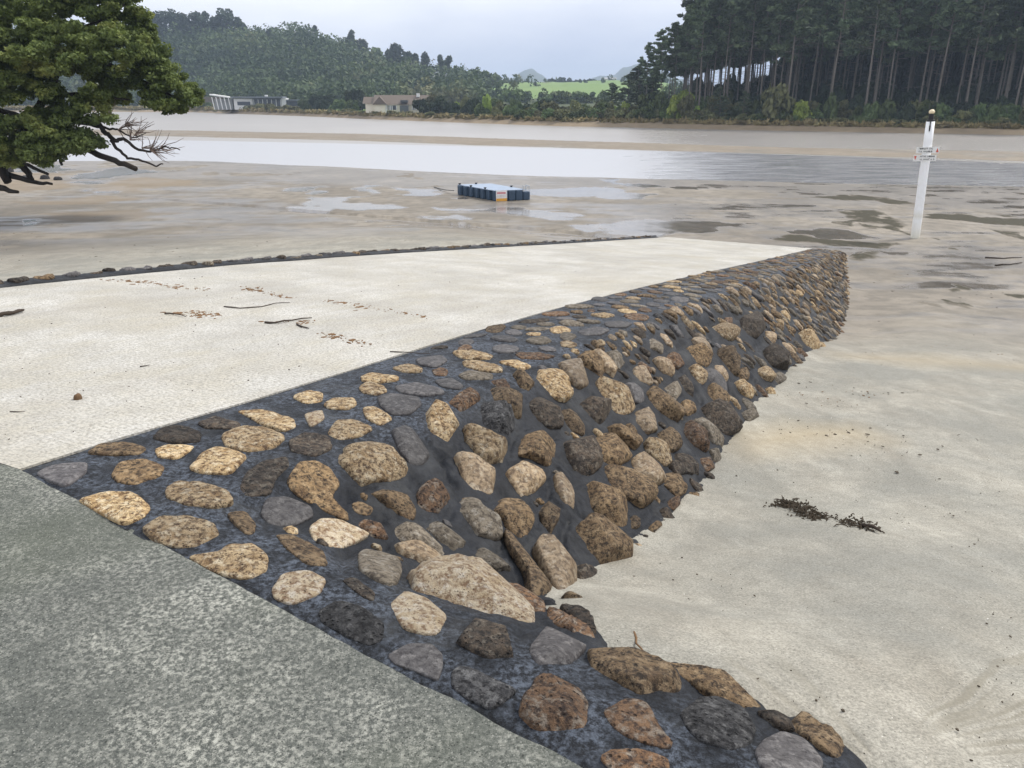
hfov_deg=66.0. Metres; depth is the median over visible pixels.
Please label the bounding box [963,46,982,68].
shrub
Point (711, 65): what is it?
pine tree
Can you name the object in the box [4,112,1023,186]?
water
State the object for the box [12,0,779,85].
sky
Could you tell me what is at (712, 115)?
shrub
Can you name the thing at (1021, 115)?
shrub
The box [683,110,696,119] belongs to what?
shrub
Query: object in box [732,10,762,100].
pine tree
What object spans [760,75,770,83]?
shrub
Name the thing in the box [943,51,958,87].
pine tree
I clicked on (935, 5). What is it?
pine tree
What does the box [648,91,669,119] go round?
shrub
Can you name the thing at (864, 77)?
shrub
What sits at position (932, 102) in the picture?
shrub
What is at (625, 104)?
shrub
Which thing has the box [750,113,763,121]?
shrub
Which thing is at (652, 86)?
pine tree
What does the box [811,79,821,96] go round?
shrub
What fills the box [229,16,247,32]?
broadleaf tree
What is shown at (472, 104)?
shrub
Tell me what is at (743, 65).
pine tree
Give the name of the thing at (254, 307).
twig
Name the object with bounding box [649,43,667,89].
pine tree
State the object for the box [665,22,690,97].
pine tree
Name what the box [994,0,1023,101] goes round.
pine tree
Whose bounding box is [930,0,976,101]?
pine tree
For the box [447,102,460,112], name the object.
shrub
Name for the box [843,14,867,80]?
pine tree
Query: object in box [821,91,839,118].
shrub
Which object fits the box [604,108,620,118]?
shrub
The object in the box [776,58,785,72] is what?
shrub
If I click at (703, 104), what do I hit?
shrub
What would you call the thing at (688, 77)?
pine tree
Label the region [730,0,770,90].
pine tree
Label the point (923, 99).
shrub
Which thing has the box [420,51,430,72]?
broadleaf tree
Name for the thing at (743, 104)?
pine tree
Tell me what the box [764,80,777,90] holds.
shrub
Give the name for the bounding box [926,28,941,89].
pine tree
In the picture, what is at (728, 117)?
shrub
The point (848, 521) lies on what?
seaweed clump
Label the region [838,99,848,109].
shrub
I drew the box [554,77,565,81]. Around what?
broadleaf tree
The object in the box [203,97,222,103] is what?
timber fence
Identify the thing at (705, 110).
shrub
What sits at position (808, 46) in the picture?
pine tree
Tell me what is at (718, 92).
pine tree
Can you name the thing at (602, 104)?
shrub
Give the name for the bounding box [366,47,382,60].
broadleaf tree
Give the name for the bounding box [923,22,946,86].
pine tree
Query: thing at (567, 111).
shrub
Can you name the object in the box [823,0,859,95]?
pine tree
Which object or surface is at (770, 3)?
pine tree
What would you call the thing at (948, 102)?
shrub
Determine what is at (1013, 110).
shrub
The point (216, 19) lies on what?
broadleaf tree
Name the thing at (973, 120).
shrub
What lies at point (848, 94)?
shrub
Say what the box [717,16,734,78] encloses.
pine tree
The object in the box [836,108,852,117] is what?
shrub
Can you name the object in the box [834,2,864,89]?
pine tree
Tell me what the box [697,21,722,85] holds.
pine tree
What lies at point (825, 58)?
pine tree
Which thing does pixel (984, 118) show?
shrub
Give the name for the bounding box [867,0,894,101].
pine tree
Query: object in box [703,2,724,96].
pine tree
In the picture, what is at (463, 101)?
shrub
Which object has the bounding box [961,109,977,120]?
shrub
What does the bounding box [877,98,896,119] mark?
shrub
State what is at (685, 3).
pine tree
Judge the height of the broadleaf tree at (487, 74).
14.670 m
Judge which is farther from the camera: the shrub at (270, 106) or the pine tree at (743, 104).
the shrub at (270, 106)
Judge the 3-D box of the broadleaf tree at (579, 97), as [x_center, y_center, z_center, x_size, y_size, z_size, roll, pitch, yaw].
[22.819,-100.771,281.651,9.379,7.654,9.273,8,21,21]
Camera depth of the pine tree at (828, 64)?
157.54 m
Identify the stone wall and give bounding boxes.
[22,249,866,767]
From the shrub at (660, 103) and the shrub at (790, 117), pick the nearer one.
the shrub at (790, 117)
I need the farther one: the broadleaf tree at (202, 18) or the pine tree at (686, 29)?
the broadleaf tree at (202, 18)
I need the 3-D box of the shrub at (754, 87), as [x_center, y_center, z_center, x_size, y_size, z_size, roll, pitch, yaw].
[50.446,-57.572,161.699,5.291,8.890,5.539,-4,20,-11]
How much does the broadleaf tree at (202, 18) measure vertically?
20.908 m
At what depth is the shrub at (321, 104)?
233.40 m
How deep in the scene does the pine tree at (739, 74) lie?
150.23 m
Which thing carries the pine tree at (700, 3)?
on the ground
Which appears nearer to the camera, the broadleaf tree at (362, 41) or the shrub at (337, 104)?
the shrub at (337, 104)
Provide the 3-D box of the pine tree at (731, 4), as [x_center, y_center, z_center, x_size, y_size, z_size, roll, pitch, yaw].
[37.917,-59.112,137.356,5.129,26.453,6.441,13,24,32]
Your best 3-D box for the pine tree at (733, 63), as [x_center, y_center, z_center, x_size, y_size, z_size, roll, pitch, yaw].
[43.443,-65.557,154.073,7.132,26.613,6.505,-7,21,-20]
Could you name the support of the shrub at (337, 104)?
on the ground
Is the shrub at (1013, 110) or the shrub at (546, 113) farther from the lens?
the shrub at (546, 113)
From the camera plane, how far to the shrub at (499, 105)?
168.29 m
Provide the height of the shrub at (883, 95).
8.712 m
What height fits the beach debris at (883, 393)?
1.933 m
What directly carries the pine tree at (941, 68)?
on the ground
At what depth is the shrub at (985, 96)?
137.90 m
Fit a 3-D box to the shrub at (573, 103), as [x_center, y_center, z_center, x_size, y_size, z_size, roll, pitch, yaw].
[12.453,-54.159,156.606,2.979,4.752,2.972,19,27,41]
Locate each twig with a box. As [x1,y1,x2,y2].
[224,302,289,308]
[264,317,311,323]
[390,351,429,353]
[633,631,642,649]
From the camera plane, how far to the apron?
2.31 m
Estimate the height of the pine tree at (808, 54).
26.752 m
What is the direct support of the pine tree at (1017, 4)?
on the ground
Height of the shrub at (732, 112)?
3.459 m
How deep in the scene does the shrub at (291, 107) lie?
237.74 m
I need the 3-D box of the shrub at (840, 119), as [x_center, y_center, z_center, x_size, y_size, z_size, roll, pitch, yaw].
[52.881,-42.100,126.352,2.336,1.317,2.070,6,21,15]
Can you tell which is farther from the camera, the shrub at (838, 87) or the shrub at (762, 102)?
the shrub at (838, 87)
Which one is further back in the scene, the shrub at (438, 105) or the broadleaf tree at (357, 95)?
the broadleaf tree at (357, 95)
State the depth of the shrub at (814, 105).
134.61 m
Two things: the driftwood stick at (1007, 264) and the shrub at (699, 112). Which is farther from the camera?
the shrub at (699, 112)
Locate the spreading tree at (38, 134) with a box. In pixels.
[0,0,206,192]
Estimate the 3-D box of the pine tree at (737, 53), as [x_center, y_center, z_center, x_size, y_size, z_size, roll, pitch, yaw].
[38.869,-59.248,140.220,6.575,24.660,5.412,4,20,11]
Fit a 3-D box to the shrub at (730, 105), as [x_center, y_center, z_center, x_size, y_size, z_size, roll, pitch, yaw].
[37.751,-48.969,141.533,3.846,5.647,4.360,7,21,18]
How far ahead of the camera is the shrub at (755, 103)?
135.61 m
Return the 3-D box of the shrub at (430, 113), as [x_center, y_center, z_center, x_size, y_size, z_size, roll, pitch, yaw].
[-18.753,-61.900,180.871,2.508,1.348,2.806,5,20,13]
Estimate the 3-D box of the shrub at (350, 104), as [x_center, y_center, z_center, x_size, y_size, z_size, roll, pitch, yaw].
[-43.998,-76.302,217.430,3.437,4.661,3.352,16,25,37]
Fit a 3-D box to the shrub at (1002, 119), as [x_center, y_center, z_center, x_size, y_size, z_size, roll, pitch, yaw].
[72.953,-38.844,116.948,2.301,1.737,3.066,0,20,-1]
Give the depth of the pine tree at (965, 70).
153.86 m
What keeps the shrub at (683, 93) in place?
on the ground
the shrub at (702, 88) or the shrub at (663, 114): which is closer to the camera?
the shrub at (663, 114)
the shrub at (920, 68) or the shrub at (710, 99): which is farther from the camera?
the shrub at (920, 68)
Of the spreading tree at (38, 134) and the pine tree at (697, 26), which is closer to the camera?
the spreading tree at (38, 134)
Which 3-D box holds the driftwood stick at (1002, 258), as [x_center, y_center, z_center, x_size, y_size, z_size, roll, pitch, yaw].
[15.574,-3.986,24.886,1.205,0.046,0.222,0,20,0]
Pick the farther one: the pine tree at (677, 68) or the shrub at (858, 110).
the pine tree at (677, 68)
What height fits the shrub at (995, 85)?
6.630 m
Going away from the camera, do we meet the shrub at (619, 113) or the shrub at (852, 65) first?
the shrub at (619, 113)
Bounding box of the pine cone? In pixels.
[73,393,81,399]
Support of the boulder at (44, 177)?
on the ground
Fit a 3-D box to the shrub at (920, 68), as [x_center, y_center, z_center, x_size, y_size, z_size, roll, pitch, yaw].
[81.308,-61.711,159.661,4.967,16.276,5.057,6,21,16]
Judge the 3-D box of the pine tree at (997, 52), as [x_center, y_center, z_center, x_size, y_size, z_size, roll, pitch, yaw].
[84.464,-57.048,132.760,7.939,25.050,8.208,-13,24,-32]
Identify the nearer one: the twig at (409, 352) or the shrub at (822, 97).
the twig at (409, 352)
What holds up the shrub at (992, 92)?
on the ground
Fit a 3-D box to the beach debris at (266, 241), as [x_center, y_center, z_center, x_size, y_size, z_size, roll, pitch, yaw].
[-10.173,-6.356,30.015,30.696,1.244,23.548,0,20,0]
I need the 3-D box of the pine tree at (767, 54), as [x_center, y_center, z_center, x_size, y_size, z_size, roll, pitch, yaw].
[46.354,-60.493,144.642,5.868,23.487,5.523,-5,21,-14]
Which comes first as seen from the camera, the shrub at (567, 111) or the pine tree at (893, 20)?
the pine tree at (893, 20)
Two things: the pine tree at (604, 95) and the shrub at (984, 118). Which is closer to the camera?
the shrub at (984, 118)
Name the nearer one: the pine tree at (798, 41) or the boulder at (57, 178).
the boulder at (57, 178)
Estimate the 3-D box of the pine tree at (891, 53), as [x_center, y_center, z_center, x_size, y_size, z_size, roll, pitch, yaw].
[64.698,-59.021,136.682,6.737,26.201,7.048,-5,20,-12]
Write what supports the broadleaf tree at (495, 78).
on the ground
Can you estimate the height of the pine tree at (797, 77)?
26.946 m
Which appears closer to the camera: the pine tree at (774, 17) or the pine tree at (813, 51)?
the pine tree at (774, 17)
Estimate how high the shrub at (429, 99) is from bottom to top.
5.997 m
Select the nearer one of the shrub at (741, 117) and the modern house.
the shrub at (741, 117)
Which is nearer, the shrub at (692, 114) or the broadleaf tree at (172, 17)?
the shrub at (692, 114)
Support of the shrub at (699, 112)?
on the ground
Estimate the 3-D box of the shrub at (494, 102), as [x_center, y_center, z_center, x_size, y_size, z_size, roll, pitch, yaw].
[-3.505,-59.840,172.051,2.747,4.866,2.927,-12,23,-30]
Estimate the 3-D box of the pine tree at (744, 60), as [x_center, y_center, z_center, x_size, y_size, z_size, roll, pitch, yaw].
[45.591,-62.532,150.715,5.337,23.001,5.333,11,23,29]
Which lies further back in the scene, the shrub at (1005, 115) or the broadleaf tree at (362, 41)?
the broadleaf tree at (362, 41)
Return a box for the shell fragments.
[684,401,1012,729]
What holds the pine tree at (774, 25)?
on the ground
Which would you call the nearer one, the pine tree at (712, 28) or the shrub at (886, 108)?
the shrub at (886, 108)
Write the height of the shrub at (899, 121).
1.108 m
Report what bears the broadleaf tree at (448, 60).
on the ground
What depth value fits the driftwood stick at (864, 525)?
5.09 m
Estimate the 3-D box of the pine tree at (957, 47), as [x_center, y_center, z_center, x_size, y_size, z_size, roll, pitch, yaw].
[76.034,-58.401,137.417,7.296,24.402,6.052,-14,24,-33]
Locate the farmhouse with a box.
[362,93,430,112]
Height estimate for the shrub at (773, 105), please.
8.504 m
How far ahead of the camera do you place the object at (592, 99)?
279.05 m
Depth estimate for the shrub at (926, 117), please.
120.65 m
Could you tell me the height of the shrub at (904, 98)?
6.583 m
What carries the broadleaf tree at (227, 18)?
on the ground
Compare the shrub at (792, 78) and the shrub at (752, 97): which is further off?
the shrub at (792, 78)
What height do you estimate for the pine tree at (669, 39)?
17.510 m
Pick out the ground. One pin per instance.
(894, 642)
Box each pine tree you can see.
[600,91,609,101]
[603,83,621,105]
[614,74,641,105]
[621,65,653,104]
[635,56,646,91]
[637,42,657,95]
[643,74,662,94]
[644,48,661,92]
[649,29,672,91]
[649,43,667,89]
[655,25,685,97]
[664,37,683,95]
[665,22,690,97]
[671,0,697,88]
[673,4,708,95]
[673,18,695,89]
[682,67,698,89]
[683,0,706,92]
[683,0,713,103]
[684,0,718,107]
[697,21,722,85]
[698,1,721,100]
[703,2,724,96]
[704,1,733,94]
[707,7,720,94]
[709,86,729,116]
[712,2,748,96]
[717,0,744,95]
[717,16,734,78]
[718,5,732,85]
[720,0,747,92]
[724,52,742,70]
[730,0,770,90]
[730,42,750,99]
[731,0,749,76]
[731,59,749,82]
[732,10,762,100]
[733,0,770,113]
[735,90,752,114]
[737,0,766,92]
[746,0,786,94]
[751,0,774,94]
[762,0,800,86]
[762,5,799,86]
[763,10,780,86]
[765,4,806,83]
[766,0,828,93]
[771,12,811,86]
[779,3,822,97]
[779,47,814,70]
[781,51,795,83]
[790,6,815,101]
[794,6,811,82]
[796,0,847,100]
[809,25,829,80]
[811,0,843,95]
[811,9,834,85]
[812,23,836,82]
[820,10,834,82]
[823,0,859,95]
[823,0,863,93]
[825,7,855,80]
[833,0,856,79]
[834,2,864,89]
[838,11,860,88]
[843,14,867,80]
[848,0,895,105]
[849,0,880,98]
[850,21,874,86]
[859,0,920,102]
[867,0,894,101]
[873,3,917,98]
[878,0,921,99]
[881,0,923,99]
[884,6,915,86]
[904,0,931,86]
[904,0,933,91]
[907,0,960,101]
[912,0,958,100]
[922,2,975,89]
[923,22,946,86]
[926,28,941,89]
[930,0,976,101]
[931,4,974,87]
[937,21,960,89]
[939,21,956,86]
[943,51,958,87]
[953,0,995,102]
[954,0,1007,102]
[959,0,1020,104]
[962,46,970,86]
[965,1,1002,100]
[972,16,995,77]
[974,10,1005,107]
[987,29,997,81]
[989,46,1010,82]
[993,11,1020,95]
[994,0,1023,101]
[995,0,1023,97]
[998,0,1023,96]
[1006,27,1023,90]
[1013,27,1023,104]
[1015,13,1023,88]
[1017,20,1023,90]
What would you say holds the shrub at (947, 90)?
on the ground
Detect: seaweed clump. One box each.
[763,495,837,521]
[826,513,884,532]
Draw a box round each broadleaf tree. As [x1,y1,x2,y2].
[146,9,167,36]
[159,8,183,33]
[178,11,200,36]
[192,10,212,35]
[209,14,223,35]
[214,8,235,33]
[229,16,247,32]
[341,29,354,49]
[354,38,368,51]
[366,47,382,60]
[383,42,405,62]
[402,51,418,65]
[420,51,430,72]
[436,54,442,71]
[442,55,452,69]
[474,69,493,83]
[486,74,501,87]
[497,88,526,103]
[539,93,554,101]
[545,90,571,103]
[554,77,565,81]
[566,91,588,102]
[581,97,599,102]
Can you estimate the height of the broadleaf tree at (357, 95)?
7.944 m
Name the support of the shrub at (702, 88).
on the ground
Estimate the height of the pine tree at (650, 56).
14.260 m
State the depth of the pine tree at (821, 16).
131.18 m
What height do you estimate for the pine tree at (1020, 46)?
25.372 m
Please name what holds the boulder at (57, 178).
on the ground
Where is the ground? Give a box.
[0,56,1023,767]
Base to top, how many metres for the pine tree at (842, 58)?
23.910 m
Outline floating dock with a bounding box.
[457,183,529,200]
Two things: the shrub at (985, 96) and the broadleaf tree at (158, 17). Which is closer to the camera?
the shrub at (985, 96)
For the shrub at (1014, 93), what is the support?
on the ground
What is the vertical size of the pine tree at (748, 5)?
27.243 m
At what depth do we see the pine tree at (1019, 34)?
119.50 m
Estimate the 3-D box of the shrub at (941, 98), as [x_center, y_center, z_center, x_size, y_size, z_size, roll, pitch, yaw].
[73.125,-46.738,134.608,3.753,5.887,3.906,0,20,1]
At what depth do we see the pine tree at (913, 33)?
129.11 m
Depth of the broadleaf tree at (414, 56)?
424.96 m
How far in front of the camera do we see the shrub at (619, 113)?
144.99 m
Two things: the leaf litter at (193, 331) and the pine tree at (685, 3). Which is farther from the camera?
the pine tree at (685, 3)
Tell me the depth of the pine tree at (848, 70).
150.62 m
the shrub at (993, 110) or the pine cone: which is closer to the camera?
the pine cone
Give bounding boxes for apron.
[0,464,581,767]
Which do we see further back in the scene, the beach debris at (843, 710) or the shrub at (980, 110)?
the shrub at (980, 110)
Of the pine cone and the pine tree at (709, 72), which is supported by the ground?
the pine tree at (709, 72)
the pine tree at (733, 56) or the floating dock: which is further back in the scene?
the pine tree at (733, 56)
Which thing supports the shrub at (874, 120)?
on the ground
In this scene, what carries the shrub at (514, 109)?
on the ground
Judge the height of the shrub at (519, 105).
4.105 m
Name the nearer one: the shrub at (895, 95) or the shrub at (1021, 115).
the shrub at (1021, 115)
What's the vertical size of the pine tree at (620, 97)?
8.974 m
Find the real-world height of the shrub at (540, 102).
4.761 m
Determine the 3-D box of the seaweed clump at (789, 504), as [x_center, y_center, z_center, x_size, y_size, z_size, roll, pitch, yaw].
[2.070,0.887,5.542,0.342,0.133,0.627,-9,22,-22]
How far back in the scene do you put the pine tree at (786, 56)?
134.89 m
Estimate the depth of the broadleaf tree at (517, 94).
279.40 m
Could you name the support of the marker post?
on the ground
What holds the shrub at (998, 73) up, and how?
on the ground
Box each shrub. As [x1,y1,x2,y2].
[202,102,211,106]
[255,103,264,107]
[267,104,275,110]
[287,106,300,109]
[297,98,309,108]
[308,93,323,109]
[316,99,327,109]
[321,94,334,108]
[329,99,345,110]
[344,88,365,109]
[345,99,358,110]
[412,98,428,113]
[424,111,434,115]
[425,94,436,111]
[429,95,448,113]
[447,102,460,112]
[459,96,469,108]
[460,103,467,112]
[466,97,481,114]
[474,103,490,115]
[482,93,491,114]
[491,99,503,106]
[491,106,501,114]
[495,101,502,111]
[502,106,511,115]
[508,105,519,114]
[513,108,526,118]
[517,101,522,108]
[523,103,531,108]
[527,107,536,117]
[534,109,541,117]
[537,98,549,110]
[540,101,551,110]
[541,108,554,118]
[549,101,561,109]
[552,109,566,118]
[564,108,574,115]
[567,111,578,118]
[570,99,581,109]
[573,104,580,111]
[577,107,588,117]
[585,108,600,117]
[596,99,609,110]
[596,112,603,118]
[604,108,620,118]
[607,101,614,110]
[613,110,624,117]
[621,101,629,109]
[623,109,629,117]
[625,109,637,119]
[628,105,636,110]
[633,105,656,119]
[647,89,668,110]
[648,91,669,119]
[659,111,672,120]
[666,94,683,118]
[677,89,695,105]
[677,93,694,119]
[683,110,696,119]
[690,77,712,95]
[694,95,708,109]
[694,109,703,116]
[702,107,713,115]
[707,95,721,111]
[708,83,728,96]
[708,113,716,119]
[713,98,733,117]
[721,73,742,102]
[724,116,736,120]
[726,105,740,115]
[734,93,758,101]
[735,113,746,120]
[738,81,751,95]
[740,94,757,100]
[746,99,760,116]
[746,113,755,119]
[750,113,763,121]
[751,80,764,94]
[758,94,770,116]
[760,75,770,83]
[760,82,794,119]
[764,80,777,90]
[773,110,789,120]
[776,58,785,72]
[779,62,803,84]
[784,115,793,120]
[790,80,814,100]
[791,100,812,119]
[808,100,818,109]
[808,109,823,118]
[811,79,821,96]
[811,85,840,103]
[819,79,845,100]
[819,103,828,118]
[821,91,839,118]
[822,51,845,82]
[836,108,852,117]
[836,117,847,122]
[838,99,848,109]
[845,86,857,102]
[848,56,855,70]
[848,94,863,117]
[850,65,875,84]
[852,80,882,105]
[852,105,862,115]
[853,115,867,122]
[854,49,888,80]
[861,100,880,118]
[863,56,885,82]
[870,119,882,122]
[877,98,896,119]
[878,80,899,102]
[883,71,908,91]
[889,110,901,119]
[892,88,921,110]
[892,91,902,98]
[892,100,901,112]
[893,119,907,123]
[900,102,916,121]
[902,50,930,86]
[903,99,920,109]
[912,95,932,101]
[915,100,934,119]
[917,99,939,120]
[923,115,938,123]
[925,88,937,96]
[926,50,958,90]
[932,92,947,102]
[934,102,952,119]
[940,82,958,98]
[940,98,956,107]
[942,116,953,122]
[947,85,976,107]
[951,109,972,119]
[952,101,970,114]
[953,117,961,122]
[955,62,987,86]
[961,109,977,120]
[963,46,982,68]
[963,76,989,103]
[967,118,980,124]
[970,102,988,118]
[979,115,995,123]
[981,77,1000,102]
[986,56,1014,88]
[987,103,1004,118]
[989,94,1018,104]
[991,82,1004,92]
[993,113,1012,118]
[994,95,1007,105]
[996,117,1010,123]
[999,102,1021,119]
[1002,87,1023,105]
[1010,64,1023,92]
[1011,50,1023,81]
[1018,106,1023,120]
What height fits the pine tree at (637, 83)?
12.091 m
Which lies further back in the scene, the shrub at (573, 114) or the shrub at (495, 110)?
the shrub at (495, 110)
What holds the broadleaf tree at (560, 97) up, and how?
on the ground
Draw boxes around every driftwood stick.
[0,309,24,316]
[861,523,880,531]
[985,257,1021,258]
[995,262,1021,265]
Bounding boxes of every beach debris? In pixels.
[1,202,615,261]
[617,285,1018,760]
[745,248,1015,472]
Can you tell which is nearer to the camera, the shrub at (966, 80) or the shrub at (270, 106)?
the shrub at (966, 80)
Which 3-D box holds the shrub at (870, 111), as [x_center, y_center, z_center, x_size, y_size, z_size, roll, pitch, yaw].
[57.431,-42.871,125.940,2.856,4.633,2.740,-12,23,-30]
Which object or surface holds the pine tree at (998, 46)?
on the ground
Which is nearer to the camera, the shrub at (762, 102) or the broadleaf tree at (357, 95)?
the shrub at (762, 102)
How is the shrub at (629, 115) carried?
on the ground
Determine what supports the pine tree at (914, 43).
on the ground
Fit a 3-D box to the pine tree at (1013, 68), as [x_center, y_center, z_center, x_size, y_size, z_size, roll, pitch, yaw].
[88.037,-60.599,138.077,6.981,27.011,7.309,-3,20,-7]
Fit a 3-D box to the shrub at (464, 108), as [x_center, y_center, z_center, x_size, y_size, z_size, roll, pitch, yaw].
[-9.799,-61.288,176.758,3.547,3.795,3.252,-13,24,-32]
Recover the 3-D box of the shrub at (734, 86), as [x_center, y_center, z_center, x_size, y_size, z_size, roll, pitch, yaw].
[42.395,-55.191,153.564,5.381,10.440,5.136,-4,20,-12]
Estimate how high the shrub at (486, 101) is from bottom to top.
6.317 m
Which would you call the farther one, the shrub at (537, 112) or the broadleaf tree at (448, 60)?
the broadleaf tree at (448, 60)
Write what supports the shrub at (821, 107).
on the ground
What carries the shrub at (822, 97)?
on the ground
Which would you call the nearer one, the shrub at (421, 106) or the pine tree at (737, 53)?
the pine tree at (737, 53)
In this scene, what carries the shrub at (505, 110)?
on the ground
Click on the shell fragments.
(907, 546)
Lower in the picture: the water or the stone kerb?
the stone kerb
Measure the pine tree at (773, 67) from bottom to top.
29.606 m
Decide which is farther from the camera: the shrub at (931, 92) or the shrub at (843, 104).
the shrub at (931, 92)
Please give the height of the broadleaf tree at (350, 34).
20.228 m
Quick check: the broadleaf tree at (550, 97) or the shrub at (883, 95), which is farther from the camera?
the broadleaf tree at (550, 97)
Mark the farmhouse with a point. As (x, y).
(386, 103)
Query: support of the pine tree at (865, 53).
on the ground
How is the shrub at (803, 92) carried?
on the ground
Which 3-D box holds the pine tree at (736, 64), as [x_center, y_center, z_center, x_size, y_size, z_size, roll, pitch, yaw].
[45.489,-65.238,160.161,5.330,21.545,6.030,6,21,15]
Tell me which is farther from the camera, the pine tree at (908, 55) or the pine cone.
the pine tree at (908, 55)
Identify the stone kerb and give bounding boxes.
[0,235,657,287]
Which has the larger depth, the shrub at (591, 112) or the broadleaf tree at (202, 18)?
the broadleaf tree at (202, 18)
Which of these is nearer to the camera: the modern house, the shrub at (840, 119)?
the shrub at (840, 119)
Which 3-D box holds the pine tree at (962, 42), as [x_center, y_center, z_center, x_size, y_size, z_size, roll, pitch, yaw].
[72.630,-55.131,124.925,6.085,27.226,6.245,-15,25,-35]
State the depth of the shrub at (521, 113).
157.93 m
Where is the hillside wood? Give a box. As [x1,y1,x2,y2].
[7,21,688,105]
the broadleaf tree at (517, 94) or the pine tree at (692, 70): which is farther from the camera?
the broadleaf tree at (517, 94)
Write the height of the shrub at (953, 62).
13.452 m
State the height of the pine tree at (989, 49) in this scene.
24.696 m
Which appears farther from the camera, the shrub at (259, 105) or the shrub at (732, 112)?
the shrub at (259, 105)
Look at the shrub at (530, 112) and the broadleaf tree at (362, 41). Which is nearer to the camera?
the shrub at (530, 112)
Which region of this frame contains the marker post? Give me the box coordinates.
[910,109,939,238]
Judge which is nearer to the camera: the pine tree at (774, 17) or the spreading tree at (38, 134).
the spreading tree at (38, 134)
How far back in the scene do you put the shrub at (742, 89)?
152.58 m
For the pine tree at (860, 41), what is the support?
on the ground
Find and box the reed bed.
[1,104,1023,128]
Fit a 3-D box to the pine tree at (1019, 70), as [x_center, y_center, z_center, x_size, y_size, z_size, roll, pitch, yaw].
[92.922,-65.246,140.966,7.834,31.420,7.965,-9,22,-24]
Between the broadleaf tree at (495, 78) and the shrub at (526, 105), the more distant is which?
the broadleaf tree at (495, 78)
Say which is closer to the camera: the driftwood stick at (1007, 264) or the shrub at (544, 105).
the driftwood stick at (1007, 264)
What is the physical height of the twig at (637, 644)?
0.067 m
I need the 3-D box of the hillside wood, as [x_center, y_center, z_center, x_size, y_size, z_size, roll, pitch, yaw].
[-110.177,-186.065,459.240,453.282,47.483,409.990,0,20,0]
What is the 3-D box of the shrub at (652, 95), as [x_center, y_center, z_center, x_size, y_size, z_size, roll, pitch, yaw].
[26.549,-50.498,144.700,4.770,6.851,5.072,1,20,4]
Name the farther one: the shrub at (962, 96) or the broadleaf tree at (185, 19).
the broadleaf tree at (185, 19)
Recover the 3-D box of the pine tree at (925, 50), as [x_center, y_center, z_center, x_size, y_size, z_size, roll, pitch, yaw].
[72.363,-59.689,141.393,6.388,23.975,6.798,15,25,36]
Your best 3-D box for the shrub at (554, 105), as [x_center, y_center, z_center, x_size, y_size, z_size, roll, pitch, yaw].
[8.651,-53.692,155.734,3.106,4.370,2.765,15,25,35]
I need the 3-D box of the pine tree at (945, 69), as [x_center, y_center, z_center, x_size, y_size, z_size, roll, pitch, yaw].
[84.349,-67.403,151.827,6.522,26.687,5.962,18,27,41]
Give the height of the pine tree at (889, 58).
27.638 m
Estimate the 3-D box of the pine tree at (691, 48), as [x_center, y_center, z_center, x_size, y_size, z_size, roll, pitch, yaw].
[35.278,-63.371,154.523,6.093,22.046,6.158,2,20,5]
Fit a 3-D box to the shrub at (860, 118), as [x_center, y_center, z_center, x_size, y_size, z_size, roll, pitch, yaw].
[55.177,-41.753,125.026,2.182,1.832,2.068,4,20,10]
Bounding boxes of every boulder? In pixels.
[40,175,49,178]
[53,176,62,179]
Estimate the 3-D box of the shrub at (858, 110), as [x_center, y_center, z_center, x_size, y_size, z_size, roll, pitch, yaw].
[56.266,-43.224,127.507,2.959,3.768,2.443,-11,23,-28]
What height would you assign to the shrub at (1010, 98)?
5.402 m
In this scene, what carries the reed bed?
on the ground
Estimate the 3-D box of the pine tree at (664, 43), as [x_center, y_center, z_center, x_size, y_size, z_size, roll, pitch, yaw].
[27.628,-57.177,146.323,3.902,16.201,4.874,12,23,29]
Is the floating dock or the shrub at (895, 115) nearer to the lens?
the floating dock
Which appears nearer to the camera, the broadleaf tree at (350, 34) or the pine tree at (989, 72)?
the pine tree at (989, 72)
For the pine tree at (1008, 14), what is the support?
on the ground
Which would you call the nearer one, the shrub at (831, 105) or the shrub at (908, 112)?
the shrub at (908, 112)
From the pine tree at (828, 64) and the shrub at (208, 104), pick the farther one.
the shrub at (208, 104)
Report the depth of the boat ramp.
7.19 m
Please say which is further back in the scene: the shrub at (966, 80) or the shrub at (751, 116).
the shrub at (966, 80)
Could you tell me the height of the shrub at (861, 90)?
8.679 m
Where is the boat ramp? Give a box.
[0,237,811,469]
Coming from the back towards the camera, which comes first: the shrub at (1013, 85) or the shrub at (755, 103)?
the shrub at (1013, 85)
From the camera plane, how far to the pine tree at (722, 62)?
149.85 m
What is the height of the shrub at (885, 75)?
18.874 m
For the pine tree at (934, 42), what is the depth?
127.03 m
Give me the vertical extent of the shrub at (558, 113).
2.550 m
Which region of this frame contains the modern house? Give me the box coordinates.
[209,94,305,109]
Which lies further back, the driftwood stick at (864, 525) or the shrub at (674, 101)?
the shrub at (674, 101)
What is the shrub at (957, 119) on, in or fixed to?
on the ground
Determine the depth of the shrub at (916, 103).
130.69 m
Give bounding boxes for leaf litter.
[4,265,527,439]
[100,279,426,346]
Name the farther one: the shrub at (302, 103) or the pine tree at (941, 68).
the shrub at (302, 103)
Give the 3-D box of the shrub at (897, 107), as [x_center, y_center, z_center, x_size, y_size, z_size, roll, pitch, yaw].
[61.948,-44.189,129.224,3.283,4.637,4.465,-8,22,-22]
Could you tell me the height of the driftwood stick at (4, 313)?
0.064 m
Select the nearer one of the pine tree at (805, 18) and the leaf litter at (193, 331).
the leaf litter at (193, 331)
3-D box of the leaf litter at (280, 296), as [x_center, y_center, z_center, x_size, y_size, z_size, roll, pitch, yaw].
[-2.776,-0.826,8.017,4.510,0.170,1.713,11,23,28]
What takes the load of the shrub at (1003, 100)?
on the ground
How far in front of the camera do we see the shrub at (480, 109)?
168.41 m

